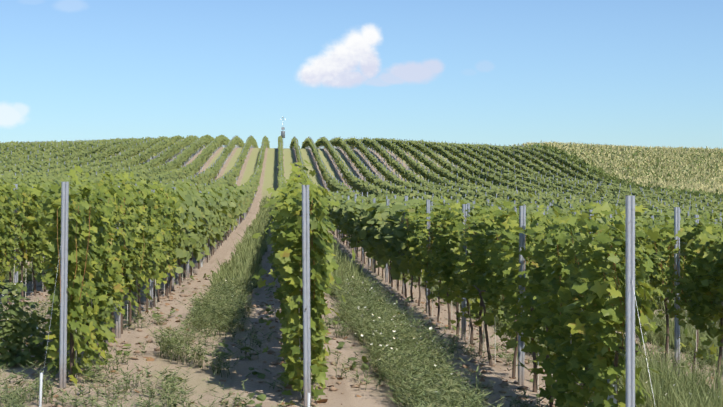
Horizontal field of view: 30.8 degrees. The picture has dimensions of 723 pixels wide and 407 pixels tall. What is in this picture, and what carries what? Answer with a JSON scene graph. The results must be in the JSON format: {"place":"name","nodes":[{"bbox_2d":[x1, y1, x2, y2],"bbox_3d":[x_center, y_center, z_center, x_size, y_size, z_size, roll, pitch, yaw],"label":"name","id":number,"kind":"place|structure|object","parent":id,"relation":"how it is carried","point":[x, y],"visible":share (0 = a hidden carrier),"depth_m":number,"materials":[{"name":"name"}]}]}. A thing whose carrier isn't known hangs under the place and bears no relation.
{"place":"outdoors","nodes":[
{"label":"outdoors","id":0,"kind":"place"},
{"bbox_2d":[0,147,721,406],"bbox_3d":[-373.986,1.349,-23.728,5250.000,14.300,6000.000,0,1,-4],"label":"vineyard hill","id":1,"kind":"structure","parent":0,"point":[371,394],"depth_m":16.57,"materials":[{"name":"beige soil"}]},
{"bbox_2d":[0,282,48,366],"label":"headland bush","id":2,"kind":"object","parent":1,"relation":"on","point":[16,346],"visible":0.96,"depth_m":14.18,"materials":[{"name":"green plant"}]},
{"bbox_2d":[281,127,284,137],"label":"weather mast cabinet","id":3,"kind":"object","parent":1,"relation":"on","point":[282,133],"visible":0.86,"depth_m":236.84,"materials":[{"name":"white metal"}]},
{"bbox_2d":[39,145,616,406],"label":"stakes","id":4,"kind":"object","parent":1,"relation":"on","point":[308,397],"visible":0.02,"depth_m":148.23,"materials":[{"name":"plastic"}]},
{"bbox_2d":[0,250,697,406],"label":"broadleaf weeds","id":5,"kind":"object","parent":1,"relation":"on","point":[261,397],"visible":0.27,"depth_m":16.46,"materials":[{"name":"green plant"}]},
{"bbox_2d":[0,285,718,406],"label":"soil clods","id":6,"kind":"object","parent":1,"relation":"on","point":[474,360],"visible":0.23,"depth_m":16.08,"materials":[{"name":"brown soil"}]},
{"bbox_2d":[0,260,718,406],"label":"mayweed flowers","id":7,"kind":"object","parent":1,"relation":"on","point":[355,333],"visible":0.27,"depth_m":14.65,"materials":[{"name":"white plant"}]},
{"bbox_2d":[0,135,721,406],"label":"trellis posts","id":8,"kind":"object","parent":1,"relation":"on","point":[630,204],"visible":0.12,"depth_m":12.66,"materials":[{"name":"metal"}]},
{"bbox_2d":[8,273,713,406],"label":"dead leaf litter","id":9,"kind":"object","parent":1,"relation":"on","point":[322,400],"visible":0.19,"depth_m":15.66,"materials":[{"name":"brown plant"}]},
{"bbox_2d":[12,189,709,403],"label":"anchor wires","id":10,"kind":"object","parent":1,"relation":"on","point":[430,242],"visible":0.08,"depth_m":11.80,"materials":[{"name":"grey metal"}]},
{"bbox_2d":[0,135,722,217],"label":"vine canopy","id":11,"kind":"object","parent":1,"relation":"on","point":[248,188],"visible":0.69,"depth_m":145.14,"materials":[{"name":"green plant"}]},
{"bbox_2d":[0,138,722,259],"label":"vine canopy","id":12,"kind":"object","parent":1,"relation":"on","point":[553,155],"visible":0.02,"depth_m":147.30,"materials":[{"name":"green plant"}]},
{"bbox_2d":[0,196,722,406],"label":"weeds","id":13,"kind":"object","parent":1,"relation":"on","point":[225,301],"visible":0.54,"depth_m":14.64,"materials":[{"name":"green plant"}]},
{"bbox_2d":[0,160,722,406],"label":"vine canopy","id":14,"kind":"object","parent":1,"relation":"on","point":[597,320],"visible":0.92,"depth_m":13.43,"materials":[{"name":"green plant"}]},
{"bbox_2d":[0,174,722,283],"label":"vine canopy","id":15,"kind":"object","parent":1,"relation":"on","point":[211,215],"visible":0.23,"depth_m":34.51,"materials":[{"name":"green plant"}]},
{"bbox_2d":[1,171,722,406],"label":"grapevine trunks","id":16,"kind":"object","parent":1,"relation":"on","point":[482,304],"visible":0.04,"depth_m":16.86,"materials":[{"name":"brown wood"}]},
{"bbox_2d":[514,141,722,199],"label":"corn plants","id":17,"kind":"object","parent":1,"relation":"on","point":[591,169],"visible":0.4,"depth_m":188.48,"materials":[{"name":"green plant"}]},
{"bbox_2d":[512,140,722,194],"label":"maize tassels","id":18,"kind":"object","parent":17,"relation":"on","point":[674,183],"visible":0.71,"depth_m":190.98,"materials":[{"name":"beige plant"}]},
{"bbox_2d":[0,0,722,149],"label":"sky","id":19,"kind":"structure","parent":0,"point":[646,73],"materials":[{"name":"blue"}]}
]}

